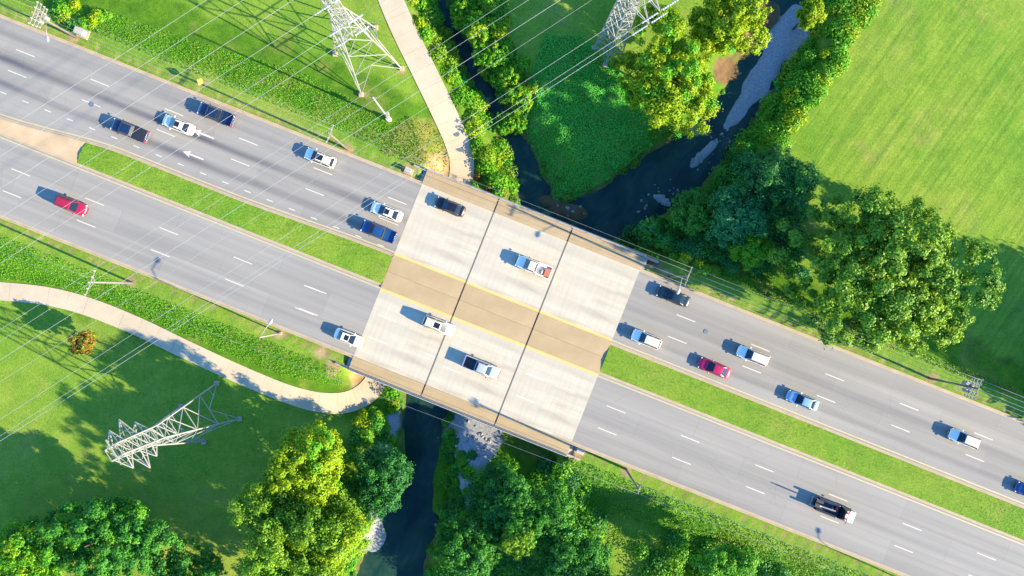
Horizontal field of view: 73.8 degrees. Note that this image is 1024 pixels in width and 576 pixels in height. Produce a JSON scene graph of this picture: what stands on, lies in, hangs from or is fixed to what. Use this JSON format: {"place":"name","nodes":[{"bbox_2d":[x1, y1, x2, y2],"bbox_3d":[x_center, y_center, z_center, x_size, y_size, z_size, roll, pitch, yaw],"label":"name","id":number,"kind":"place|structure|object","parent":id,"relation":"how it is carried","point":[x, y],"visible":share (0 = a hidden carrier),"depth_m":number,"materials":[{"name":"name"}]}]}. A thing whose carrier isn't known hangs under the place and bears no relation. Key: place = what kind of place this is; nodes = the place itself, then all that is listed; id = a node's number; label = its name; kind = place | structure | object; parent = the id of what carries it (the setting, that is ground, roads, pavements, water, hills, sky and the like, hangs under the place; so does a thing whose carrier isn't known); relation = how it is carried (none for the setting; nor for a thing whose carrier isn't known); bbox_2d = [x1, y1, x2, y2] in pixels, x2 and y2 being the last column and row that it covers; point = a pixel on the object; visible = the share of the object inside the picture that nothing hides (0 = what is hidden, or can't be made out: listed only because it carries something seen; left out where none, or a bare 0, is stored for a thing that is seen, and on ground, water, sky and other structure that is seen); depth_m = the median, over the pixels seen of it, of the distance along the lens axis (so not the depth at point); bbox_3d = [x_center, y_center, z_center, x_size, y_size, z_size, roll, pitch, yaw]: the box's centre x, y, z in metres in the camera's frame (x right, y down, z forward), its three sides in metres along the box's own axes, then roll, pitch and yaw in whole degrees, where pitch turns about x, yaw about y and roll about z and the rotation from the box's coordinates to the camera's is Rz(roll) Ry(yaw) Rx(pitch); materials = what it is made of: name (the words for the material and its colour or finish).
{"place":"outdoors","nodes":[
{"label":"outdoors","id":0,"kind":"place"},
{"bbox_2d":[0,135,380,354],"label":"road","id":1,"kind":"structure","parent":0,"point":[121,219],"depth_m":104.00,"materials":[{"name":"grey asphalt"}]},
{"bbox_2d":[54,194,88,215],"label":"suv car","id":2,"kind":"object","parent":1,"relation":"on","point":[74,206],"visible":1,"depth_m":102.72,"materials":[{"name":"paint"}]},
{"bbox_2d":[0,214,353,357],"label":"kerb","id":3,"kind":"structure","parent":1,"relation":"on","point":[181,287],"depth_m":103.99,"materials":[{"name":"concrete"}]},
{"bbox_2d":[0,137,379,287],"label":"road marking","id":4,"kind":"object","parent":1,"relation":"on","point":[188,212],"visible":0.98,"depth_m":104.00,"materials":[{"name":"yellow paint"}]},
{"bbox_2d":[0,133,381,285],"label":"kerb","id":5,"kind":"structure","parent":1,"relation":"on","point":[190,209],"depth_m":103.99,"materials":[{"name":"concrete"}]},
{"bbox_2d":[333,328,363,347],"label":"sedan car","id":6,"kind":"object","parent":1,"relation":"on","point":[348,337],"visible":1,"depth_m":103.00,"materials":[{"name":"white paint"}]},
{"bbox_2d":[0,18,420,253],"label":"road","id":7,"kind":"structure","parent":0,"point":[51,69],"depth_m":104.00,"materials":[{"name":"grey asphalt"}]},
{"bbox_2d":[0,119,84,162],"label":"median island","id":8,"kind":"structure","parent":7,"relation":"on","point":[51,143],"depth_m":103.85,"materials":[{"name":"concrete"}]},
{"bbox_2d":[110,118,149,142],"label":"pickup truck","id":9,"kind":"object","parent":7,"relation":"on","point":[122,127],"visible":0.99,"depth_m":102.81,"materials":[{"name":"black paint"}]},
{"bbox_2d":[162,114,195,135],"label":"sedan car","id":10,"kind":"object","parent":7,"relation":"on","point":[174,123],"visible":0.98,"depth_m":103.00,"materials":[{"name":"white paint"}]},
{"bbox_2d":[0,116,393,255],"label":"kerb","id":11,"kind":"structure","parent":7,"relation":"on","point":[199,183],"depth_m":103.99,"materials":[{"name":"concrete"}]},
{"bbox_2d":[0,114,394,252],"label":"road marking","id":12,"kind":"object","parent":7,"relation":"on","point":[199,180],"visible":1,"depth_m":104.00,"materials":[{"name":"yellow paint"}]},
{"bbox_2d":[0,14,421,184],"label":"kerb","id":13,"kind":"structure","parent":7,"relation":"on","point":[211,100],"depth_m":103.99,"materials":[{"name":"concrete"}]},
{"bbox_2d":[197,102,236,126],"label":"pickup truck","id":14,"kind":"object","parent":7,"relation":"on","point":[216,115],"visible":0.99,"depth_m":102.88,"materials":[{"name":"blue paint"}]},
{"bbox_2d":[304,147,336,168],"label":"suv car","id":15,"kind":"object","parent":7,"relation":"on","point":[326,160],"visible":0.98,"depth_m":102.66,"materials":[{"name":"white paint"}]},
{"bbox_2d":[360,220,397,243],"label":"pickup truck","id":16,"kind":"object","parent":7,"relation":"on","point":[374,229],"visible":1,"depth_m":102.88,"materials":[{"name":"blue paint"}]},
{"bbox_2d":[371,201,402,221],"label":"sedan car","id":17,"kind":"object","parent":7,"relation":"on","point":[387,212],"visible":1,"depth_m":102.99,"materials":[{"name":"white paint"}]},
{"bbox_2d":[44,7,407,156],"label":"grass","id":18,"kind":"structure","parent":0,"point":[303,107],"depth_m":104.79,"materials":[{"name":"green plant"}]},
{"bbox_2d":[77,143,392,283],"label":"median","id":19,"kind":"object","parent":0,"point":[341,244],"visible":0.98,"depth_m":103.73,"materials":[{"name":"green plant"}]},
{"bbox_2d":[0,0,473,413],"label":"path","id":20,"kind":"structure","parent":0,"point":[412,48],"depth_m":106.03,"materials":[{"name":"concrete"}]},
{"bbox_2d":[0,0,1023,575],"bbox_3d":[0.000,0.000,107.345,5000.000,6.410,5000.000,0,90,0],"label":"ground","id":21,"kind":"structure","parent":0,"point":[924,98],"depth_m":106.01,"materials":[{"name":"green plant"}]},
{"bbox_2d":[0,519,61,575],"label":"broad tree","id":22,"kind":"object","parent":21,"relation":"on","point":[12,546],"visible":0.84,"depth_m":98.21,"materials":[{"name":"green plant"}]},
{"bbox_2d":[50,0,112,33],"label":"undergrowth","id":23,"kind":"object","parent":21,"relation":"on","point":[95,18],"visible":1,"depth_m":103.95,"materials":[{"name":"green plant"}]},
{"bbox_2d":[67,329,97,355],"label":"ornamental tree","id":24,"kind":"object","parent":21,"relation":"on","point":[85,342],"visible":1,"depth_m":101.69,"materials":[{"name":"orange plant"}]},
{"bbox_2d":[0,494,196,575],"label":"broad tree","id":25,"kind":"object","parent":21,"relation":"on","point":[76,534],"visible":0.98,"depth_m":97.63,"materials":[{"name":"green plant"}]},
{"bbox_2d":[0,236,343,384],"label":"grass","id":26,"kind":"structure","parent":21,"relation":"on","point":[167,315],"depth_m":104.98,"materials":[{"name":"green plant"}]},
{"bbox_2d":[104,381,241,467],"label":"transmission tower","id":27,"kind":"structure","parent":21,"relation":"on","point":[152,444],"depth_m":88.40,"materials":[{"name":"metal"}]},
{"bbox_2d":[157,541,227,575],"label":"tree","id":28,"kind":"object","parent":21,"relation":"on","point":[211,568],"visible":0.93,"depth_m":99.12,"materials":[{"name":"green plant"}]},
{"bbox_2d":[241,546,308,575],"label":"tree","id":29,"kind":"object","parent":21,"relation":"on","point":[259,561],"visible":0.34,"depth_m":95.29,"materials":[{"name":"green plant"}]},
{"bbox_2d":[227,465,323,575],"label":"tree","id":30,"kind":"object","parent":21,"relation":"on","point":[262,520],"visible":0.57,"depth_m":93.46,"materials":[{"name":"green plant"}]},
{"bbox_2d":[265,420,345,508],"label":"tree","id":31,"kind":"object","parent":21,"relation":"on","point":[310,461],"visible":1,"depth_m":94.01,"materials":[{"name":"green plant"}]},
{"bbox_2d":[282,486,377,575],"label":"tree","id":32,"kind":"object","parent":21,"relation":"on","point":[330,540],"visible":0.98,"depth_m":93.56,"materials":[{"name":"green plant"}]},
{"bbox_2d":[314,0,403,96],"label":"transmission tower","id":33,"kind":"structure","parent":21,"relation":"on","point":[339,25],"depth_m":93.51,"materials":[{"name":"metal"}]},
{"bbox_2d":[343,385,399,465],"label":"tree","id":34,"kind":"object","parent":21,"relation":"on","point":[373,418],"visible":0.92,"depth_m":106.47,"materials":[{"name":"green plant"}]},
{"bbox_2d":[348,440,415,523],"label":"tree","id":35,"kind":"object","parent":21,"relation":"on","point":[375,481],"visible":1,"depth_m":99.84,"materials":[{"name":"green plant"}]},
{"bbox_2d":[346,393,457,575],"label":"undergrowth","id":36,"kind":"object","parent":21,"relation":"on","point":[449,468],"visible":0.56,"depth_m":108.53,"materials":[{"name":"green plant"}]},
{"bbox_2d":[377,118,449,171],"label":"grass","id":37,"kind":"structure","parent":21,"relation":"on","point":[414,143],"depth_m":104.88,"materials":[{"name":"green plant"}]},
{"bbox_2d":[437,428,477,520],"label":"undergrowth","id":38,"kind":"object","parent":21,"relation":"on","point":[454,489],"visible":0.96,"depth_m":107.38,"materials":[{"name":"green plant"}]},
{"bbox_2d":[406,0,519,198],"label":"undergrowth","id":39,"kind":"object","parent":21,"relation":"on","point":[425,21],"visible":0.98,"depth_m":107.01,"materials":[{"name":"green plant"}]},
{"bbox_2d":[450,0,479,29],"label":"creekside tree","id":40,"kind":"object","parent":21,"relation":"on","point":[459,12],"visible":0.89,"depth_m":105.95,"materials":[{"name":"green plant"}]},
{"bbox_2d":[431,515,504,575],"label":"tree","id":41,"kind":"object","parent":21,"relation":"on","point":[454,554],"visible":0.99,"depth_m":99.42,"materials":[{"name":"green plant"}]},
{"bbox_2d":[462,9,499,48],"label":"creekside tree","id":42,"kind":"object","parent":21,"relation":"on","point":[477,26],"visible":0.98,"depth_m":104.63,"materials":[{"name":"green plant"}]},
{"bbox_2d":[471,36,513,71],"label":"creekside tree","id":43,"kind":"object","parent":21,"relation":"on","point":[493,57],"visible":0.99,"depth_m":104.79,"materials":[{"name":"green plant"}]},
{"bbox_2d":[450,0,539,120],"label":"undergrowth","id":44,"kind":"object","parent":21,"relation":"on","point":[505,21],"visible":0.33,"depth_m":105.47,"materials":[{"name":"green plant"}]},
{"bbox_2d":[335,164,658,460],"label":"road bridge","id":45,"kind":"structure","parent":21,"relation":"on","point":[477,249],"depth_m":103.98,"materials":[{"name":"concrete"}]},
{"bbox_2d":[422,315,455,336],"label":"suv car","id":46,"kind":"object","parent":45,"relation":"on","point":[431,322],"visible":1,"depth_m":102.66,"materials":[{"name":"white paint"}]},
{"bbox_2d":[435,196,465,216],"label":"sedan car","id":47,"kind":"object","parent":45,"relation":"on","point":[450,206],"visible":1,"depth_m":102.97,"materials":[{"name":"black paint"}]},
{"bbox_2d":[461,355,499,379],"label":"pickup truck","id":48,"kind":"object","parent":45,"relation":"on","point":[474,364],"visible":1,"depth_m":102.88,"materials":[{"name":"silver paint"}]},
{"bbox_2d":[515,255,552,278],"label":"pickup truck","id":49,"kind":"object","parent":45,"relation":"on","point":[524,263],"visible":0.99,"depth_m":102.85,"materials":[{"name":"white paint"}]},
{"bbox_2d":[489,62,524,93],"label":"creekside tree","id":50,"kind":"object","parent":21,"relation":"on","point":[506,75],"visible":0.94,"depth_m":105.50,"materials":[{"name":"green plant"}]},
{"bbox_2d":[475,463,541,530],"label":"tree","id":51,"kind":"object","parent":21,"relation":"on","point":[505,501],"visible":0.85,"depth_m":99.04,"materials":[{"name":"green plant"}]},
{"bbox_2d":[496,111,526,135],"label":"creekside tree","id":52,"kind":"object","parent":21,"relation":"on","point":[511,122],"visible":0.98,"depth_m":107.60,"materials":[{"name":"green plant"}]},
{"bbox_2d":[505,83,532,114],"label":"creekside tree","id":53,"kind":"object","parent":21,"relation":"on","point":[517,94],"visible":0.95,"depth_m":104.94,"materials":[{"name":"green plant"}]},
{"bbox_2d":[430,453,610,575],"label":"undergrowth","id":54,"kind":"object","parent":21,"relation":"on","point":[518,568],"visible":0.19,"depth_m":104.81,"materials":[{"name":"green plant"}]},
{"bbox_2d":[498,521,542,560],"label":"tree","id":55,"kind":"object","parent":21,"relation":"on","point":[511,544],"visible":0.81,"depth_m":97.91,"materials":[{"name":"green plant"}]},
{"bbox_2d":[501,474,587,558],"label":"tree","id":56,"kind":"object","parent":21,"relation":"on","point":[550,505],"visible":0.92,"depth_m":98.66,"materials":[{"name":"green plant"}]},
{"bbox_2d":[375,128,730,526],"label":"stones","id":57,"kind":"object","parent":21,"relation":"on","point":[483,449],"visible":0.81,"depth_m":109.18,"materials":[{"name":"grey stone"}]},
{"bbox_2d":[511,452,609,575],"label":"tree","id":58,"kind":"object","parent":21,"relation":"on","point":[544,463],"visible":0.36,"depth_m":104.70,"materials":[{"name":"green plant"}]},
{"bbox_2d":[543,533,613,575],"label":"tree","id":59,"kind":"object","parent":21,"relation":"on","point":[588,557],"visible":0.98,"depth_m":98.00,"materials":[{"name":"green plant"}]},
{"bbox_2d":[526,33,649,199],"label":"grass","id":60,"kind":"structure","parent":21,"relation":"on","point":[586,107],"depth_m":105.88,"materials":[{"name":"green plant"}]},
{"bbox_2d":[433,1,807,237],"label":"undergrowth","id":61,"kind":"object","parent":21,"relation":"on","point":[607,176],"visible":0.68,"depth_m":108.49,"materials":[{"name":"green plant"}]},
{"bbox_2d":[592,0,677,66],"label":"transmission tower","id":62,"kind":"structure","parent":21,"relation":"on","point":[616,24],"depth_m":92.74,"materials":[{"name":"metal"}]},
{"bbox_2d":[632,214,677,249],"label":"round tree","id":63,"kind":"object","parent":21,"relation":"on","point":[661,230],"visible":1,"depth_m":103.80,"materials":[{"name":"green plant"}]},
{"bbox_2d":[610,0,721,138],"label":"creek tree","id":64,"kind":"object","parent":21,"relation":"on","point":[659,88],"visible":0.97,"depth_m":96.38,"materials":[{"name":"green plant"}]},
{"bbox_2d":[642,243,720,277],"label":"undergrowth","id":65,"kind":"object","parent":21,"relation":"on","point":[708,269],"visible":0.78,"depth_m":104.05,"materials":[{"name":"green plant"}]},
{"bbox_2d":[667,186,714,237],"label":"round tree","id":66,"kind":"object","parent":21,"relation":"on","point":[692,215],"visible":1,"depth_m":101.23,"materials":[{"name":"green plant"}]},
{"bbox_2d":[632,529,791,575],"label":"undergrowth","id":67,"kind":"object","parent":21,"relation":"on","point":[665,567],"visible":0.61,"depth_m":104.98,"materials":[{"name":"green plant"}]},
{"bbox_2d":[617,143,807,269],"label":"undergrowth","id":68,"kind":"object","parent":21,"relation":"on","point":[737,166],"visible":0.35,"depth_m":105.36,"materials":[{"name":"green plant"}]},
{"bbox_2d":[687,543,763,575],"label":"tree","id":69,"kind":"object","parent":21,"relation":"on","point":[726,561],"visible":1,"depth_m":97.71,"materials":[{"name":"green plant"}]},
{"bbox_2d":[683,0,773,63],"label":"creek tree","id":70,"kind":"object","parent":21,"relation":"on","point":[717,27],"visible":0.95,"depth_m":96.73,"materials":[{"name":"green plant"}]},
{"bbox_2d":[704,182,770,248],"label":"round tree","id":71,"kind":"object","parent":21,"relation":"on","point":[736,217],"visible":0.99,"depth_m":97.18,"materials":[{"name":"green plant"}]},
{"bbox_2d":[672,170,811,278],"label":"undergrowth","id":72,"kind":"object","parent":21,"relation":"on","point":[729,267],"visible":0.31,"depth_m":104.78,"materials":[{"name":"green plant"}]},
{"bbox_2d":[728,228,771,270],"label":"round tree","id":73,"kind":"object","parent":21,"relation":"on","point":[752,250],"visible":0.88,"depth_m":98.21,"materials":[{"name":"green plant"}]},
{"bbox_2d":[727,142,823,223],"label":"round tree","id":74,"kind":"object","parent":21,"relation":"on","point":[775,180],"visible":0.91,"depth_m":95.72,"materials":[{"name":"green plant"}]},
{"bbox_2d":[729,0,882,156],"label":"undergrowth","id":75,"kind":"object","parent":21,"relation":"on","point":[849,22],"visible":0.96,"depth_m":105.97,"materials":[{"name":"green plant"}]},
{"bbox_2d":[792,0,827,30],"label":"creek tree","id":76,"kind":"object","parent":21,"relation":"on","point":[810,13],"visible":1,"depth_m":101.84,"materials":[{"name":"green plant"}]},
{"bbox_2d":[600,345,1023,539],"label":"median","id":77,"kind":"object","parent":21,"relation":"on","point":[851,447],"visible":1,"depth_m":103.73,"materials":[{"name":"green plant"}]},
{"bbox_2d":[766,182,1005,357],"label":"broad tree","id":78,"kind":"object","parent":21,"relation":"on","point":[901,249],"visible":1,"depth_m":92.08,"materials":[{"name":"green plant"}]},
{"bbox_2d":[356,0,808,575],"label":"river","id":79,"kind":"structure","parent":0,"point":[614,208],"depth_m":109.60,"materials":[{"name":"liquid"}]},
{"bbox_2d":[568,457,866,575],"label":"grass","id":80,"kind":"structure","parent":0,"point":[665,528],"depth_m":104.58,"materials":[{"name":"green plant"}]},
{"bbox_2d":[572,374,1023,575],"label":"road","id":81,"kind":"structure","parent":0,"point":[650,431],"depth_m":104.00,"materials":[{"name":"grey asphalt"}]},
{"bbox_2d":[571,442,909,575],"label":"kerb","id":82,"kind":"structure","parent":81,"relation":"on","point":[738,508],"depth_m":103.99,"materials":[{"name":"concrete"}]},
{"bbox_2d":[598,375,1023,545],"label":"road marking","id":83,"kind":"object","parent":81,"relation":"on","point":[811,460],"visible":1,"depth_m":104.00,"materials":[{"name":"yellow paint"}]},
{"bbox_2d":[599,372,1023,542],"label":"kerb","id":84,"kind":"structure","parent":81,"relation":"on","point":[812,457],"depth_m":103.99,"materials":[{"name":"concrete"}]},
{"bbox_2d":[809,496,855,523],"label":"tow truck","id":85,"kind":"object","parent":81,"relation":"on","point":[832,509],"visible":1,"depth_m":102.71,"materials":[{"name":"black paint"}]},
{"bbox_2d":[611,272,1023,505],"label":"road","id":86,"kind":"structure","parent":0,"point":[867,398],"depth_m":104.00,"materials":[{"name":"grey asphalt"}]},
{"bbox_2d":[631,329,662,349],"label":"suv car","id":87,"kind":"object","parent":86,"relation":"on","point":[639,336],"visible":1,"depth_m":102.68,"materials":[{"name":"white paint"}]},
{"bbox_2d":[656,285,690,306],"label":"sedan car","id":88,"kind":"object","parent":86,"relation":"on","point":[671,295],"visible":1,"depth_m":103.00,"materials":[{"name":"black paint"}]},
{"bbox_2d":[697,357,730,378],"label":"sedan car","id":89,"kind":"object","parent":86,"relation":"on","point":[713,367],"visible":1,"depth_m":103.00,"materials":[{"name":"red paint"}]},
{"bbox_2d":[736,345,769,366],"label":"suv car","id":90,"kind":"object","parent":86,"relation":"on","point":[752,355],"visible":1,"depth_m":102.68,"materials":[{"name":"white paint"}]},
{"bbox_2d":[785,390,819,411],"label":"sedan car","id":91,"kind":"object","parent":86,"relation":"on","point":[801,400],"visible":1,"depth_m":103.00,"materials":[{"name":"white paint"}]},
{"bbox_2d":[610,342,1023,508],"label":"kerb","id":92,"kind":"structure","parent":86,"relation":"on","point":[817,426],"depth_m":103.87,"materials":[{"name":"concrete"}]},
{"bbox_2d":[612,340,1023,503],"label":"road marking","id":93,"kind":"object","parent":86,"relation":"on","point":[819,422],"visible":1,"depth_m":104.00,"materials":[{"name":"yellow paint"}]},
{"bbox_2d":[639,269,1023,423],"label":"kerb","id":94,"kind":"structure","parent":86,"relation":"on","point":[836,348],"depth_m":103.99,"materials":[{"name":"concrete"}]},
{"bbox_2d":[947,428,980,449],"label":"suv car","id":95,"kind":"object","parent":86,"relation":"on","point":[963,438],"visible":1,"depth_m":102.72,"materials":[{"name":"white paint"}]},
{"bbox_2d":[658,247,1023,400],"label":"grass","id":96,"kind":"structure","parent":0,"point":[975,373],"depth_m":104.18,"materials":[{"name":"green plant"}]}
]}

